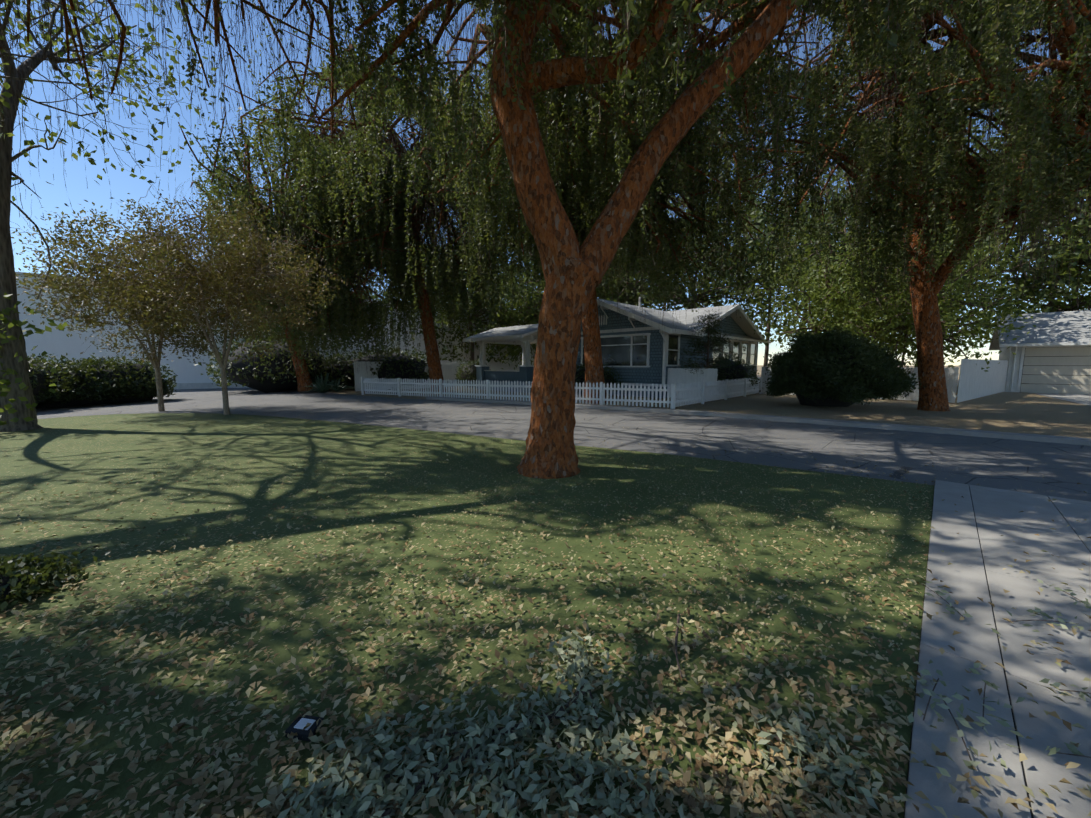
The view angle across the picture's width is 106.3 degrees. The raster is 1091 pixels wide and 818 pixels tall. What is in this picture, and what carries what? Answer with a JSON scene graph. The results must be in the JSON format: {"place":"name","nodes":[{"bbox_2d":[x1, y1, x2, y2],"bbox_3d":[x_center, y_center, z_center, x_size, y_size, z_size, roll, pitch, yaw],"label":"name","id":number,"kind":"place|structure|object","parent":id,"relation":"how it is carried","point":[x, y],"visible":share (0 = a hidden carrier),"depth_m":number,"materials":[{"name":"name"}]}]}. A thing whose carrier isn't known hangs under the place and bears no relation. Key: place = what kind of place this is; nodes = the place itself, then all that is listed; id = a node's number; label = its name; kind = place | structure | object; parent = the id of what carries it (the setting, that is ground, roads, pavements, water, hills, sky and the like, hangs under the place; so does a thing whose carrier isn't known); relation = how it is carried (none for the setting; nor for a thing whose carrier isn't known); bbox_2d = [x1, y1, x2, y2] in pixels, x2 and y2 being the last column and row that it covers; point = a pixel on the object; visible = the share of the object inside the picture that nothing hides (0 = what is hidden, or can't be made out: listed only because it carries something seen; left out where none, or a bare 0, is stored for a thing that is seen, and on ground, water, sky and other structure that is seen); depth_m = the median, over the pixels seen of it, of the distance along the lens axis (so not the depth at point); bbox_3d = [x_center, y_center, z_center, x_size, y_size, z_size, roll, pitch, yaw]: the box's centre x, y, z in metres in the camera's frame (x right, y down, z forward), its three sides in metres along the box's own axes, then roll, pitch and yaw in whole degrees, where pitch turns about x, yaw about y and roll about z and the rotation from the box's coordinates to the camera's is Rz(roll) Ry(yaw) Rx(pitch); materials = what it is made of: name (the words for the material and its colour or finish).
{"place":"outdoors","nodes":[
{"label":"outdoors","id":0,"kind":"place"},
{"bbox_2d":[0,413,934,817],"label":"lawn","id":1,"kind":"structure","parent":0,"point":[120,453],"depth_m":3.09,"materials":[{"name":"green plant"}]},
{"bbox_2d":[0,0,233,431],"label":"old tree trunk and branches","id":2,"kind":"object","parent":1,"relation":"on","point":[8,351],"visible":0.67,"depth_m":9.93,"materials":[{"name":"grey plant"}]},
{"bbox_2d":[0,0,241,424],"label":"tree leaves","id":3,"kind":"object","parent":1,"relation":"on","point":[4,389],"visible":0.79,"depth_m":10.27,"materials":[{"name":"green plant"}]},
{"bbox_2d":[11,176,346,414],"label":"trees","id":4,"kind":"object","parent":1,"relation":"on","point":[146,291],"depth_m":12.19,"materials":[{"name":"green plant"}]},
{"bbox_2d":[285,714,323,741],"bbox_3d":[-1.057,1.398,1.798,0.120,0.034,0.090,1,6,10],"label":"landscape light","id":5,"kind":"object","parent":1,"relation":"on","point":[298,725],"visible":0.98,"depth_m":1.78,"materials":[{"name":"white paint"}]},
{"bbox_2d":[0,326,924,611],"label":"shrub leaves","id":6,"kind":"object","parent":1,"relation":"on","point":[858,384],"visible":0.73,"depth_m":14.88,"materials":[{"name":"green plant"}]},
{"bbox_2d":[0,437,1090,817],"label":"fallen leaves","id":7,"kind":"object","parent":1,"relation":"on","point":[770,809],"depth_m":1.86,"materials":[{"name":"beige plant"}]},
{"bbox_2d":[257,579,1090,817],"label":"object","id":8,"kind":"object","parent":1,"relation":"on","point":[362,801],"depth_m":1.62,"materials":[{"name":"green plant"}]},
{"bbox_2d":[0,0,1090,365],"label":"sky","id":9,"kind":"structure","parent":0,"point":[55,195],"materials":[{"name":"blue"}]},
{"bbox_2d":[36,388,1090,501],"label":"road asphalt","id":10,"kind":"structure","parent":0,"point":[1027,466],"depth_m":9.20,"materials":[{"name":"grey asphalt"}]},
{"bbox_2d":[140,365,1090,817],"bbox_3d":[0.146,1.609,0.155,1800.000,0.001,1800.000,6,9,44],"label":"earth ground","id":11,"kind":"structure","parent":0,"point":[1028,413],"depth_m":14.47,"materials":[{"name":"brown soil"}]},
{"bbox_2d":[16,272,536,388],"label":"white building","id":12,"kind":"structure","parent":11,"relation":"on","point":[57,342],"depth_m":26.10,"materials":[{"name":"paint"}]},
{"bbox_2d":[307,373,396,393],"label":"agaves","id":13,"kind":"object","parent":11,"relation":"on","point":[322,385],"visible":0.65,"depth_m":22.46,"materials":[{"name":"green plant"}]},
{"bbox_2d":[463,324,537,392],"bbox_3d":[-1.419,-3.362,26.682,5.753,4.153,5.555,6,9,44],"label":"porch","id":14,"kind":"object","parent":11,"relation":"on","point":[522,335],"visible":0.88,"depth_m":25.06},
{"bbox_2d":[0,0,1090,478],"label":"tree trunks","id":15,"kind":"object","parent":11,"relation":"on","point":[574,270],"visible":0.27,"depth_m":6.12,"materials":[{"name":"brown plant"}]},
{"bbox_2d":[0,0,1090,373],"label":"foliage","id":16,"kind":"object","parent":15,"relation":"attached to","point":[652,108],"depth_m":11.14,"materials":[{"name":"green plant"}]},
{"bbox_2d":[361,377,761,408],"bbox_3d":[1.149,-0.858,18.509,21.828,0.940,7.715,0,6,-2],"label":"picket fence","id":17,"kind":"object","parent":11,"relation":"on","point":[744,387],"visible":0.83,"depth_m":18.01,"materials":[{"name":"white paint"}]},
{"bbox_2d":[188,94,1090,384],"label":"trees","id":18,"kind":"object","parent":11,"relation":"on","point":[761,220],"depth_m":29.87,"materials":[{"name":"green plant"}]},
{"bbox_2d":[419,188,1090,371],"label":"tree foliage","id":19,"kind":"object","parent":18,"relation":"attached to","point":[1003,312],"visible":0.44,"depth_m":22.10,"materials":[{"name":"green plant"}]},
{"bbox_2d":[576,305,757,397],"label":"bungalow walls","id":20,"kind":"structure","parent":11,"relation":"on","point":[652,374],"depth_m":21.04,"materials":[{"name":"blue wood"}]},
{"bbox_2d":[532,297,770,343],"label":"house roof","id":21,"kind":"structure","parent":20,"relation":"on","point":[685,317],"depth_m":22.88,"materials":[{"name":"grey"}]},
{"bbox_2d":[580,327,756,386],"bbox_3d":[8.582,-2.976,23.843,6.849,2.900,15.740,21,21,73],"label":"window trim","id":22,"kind":"structure","parent":20,"relation":"attached to","point":[627,350],"depth_m":21.02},
{"bbox_2d":[353,359,1007,402],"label":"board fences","id":23,"kind":"object","parent":11,"relation":"on","point":[975,381],"visible":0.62,"depth_m":19.50,"materials":[{"name":"white paint"}]},
{"bbox_2d":[677,309,744,379],"bbox_3d":[7.651,-2.553,19.247,3.391,4.155,3.450,6,9,44],"label":"conifer","id":24,"kind":"object","parent":11,"relation":"on","point":[713,324],"depth_m":19.02,"materials":[{"name":"green plant"}]},
{"bbox_2d":[426,397,1090,445],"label":"kerb","id":25,"kind":"structure","parent":11,"relation":"on","point":[1021,436],"depth_m":10.82,"materials":[{"name":"concrete"}]},
{"bbox_2d":[904,480,1090,817],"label":"footpath slabs","id":26,"kind":"structure","parent":11,"relation":"on","point":[998,514],"depth_m":2.28,"materials":[{"name":"concrete"}]},
{"bbox_2d":[989,310,1090,393],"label":"garage","id":27,"kind":"structure","parent":11,"relation":"on","point":[1052,350],"depth_m":23.31,"materials":[{"name":"white paint"}]},
{"bbox_2d":[1034,393,1090,405],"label":"concrete driveway","id":28,"kind":"structure","parent":11,"relation":"on","point":[1084,399],"depth_m":20.04,"materials":[{"name":"grey concrete"}]}
]}

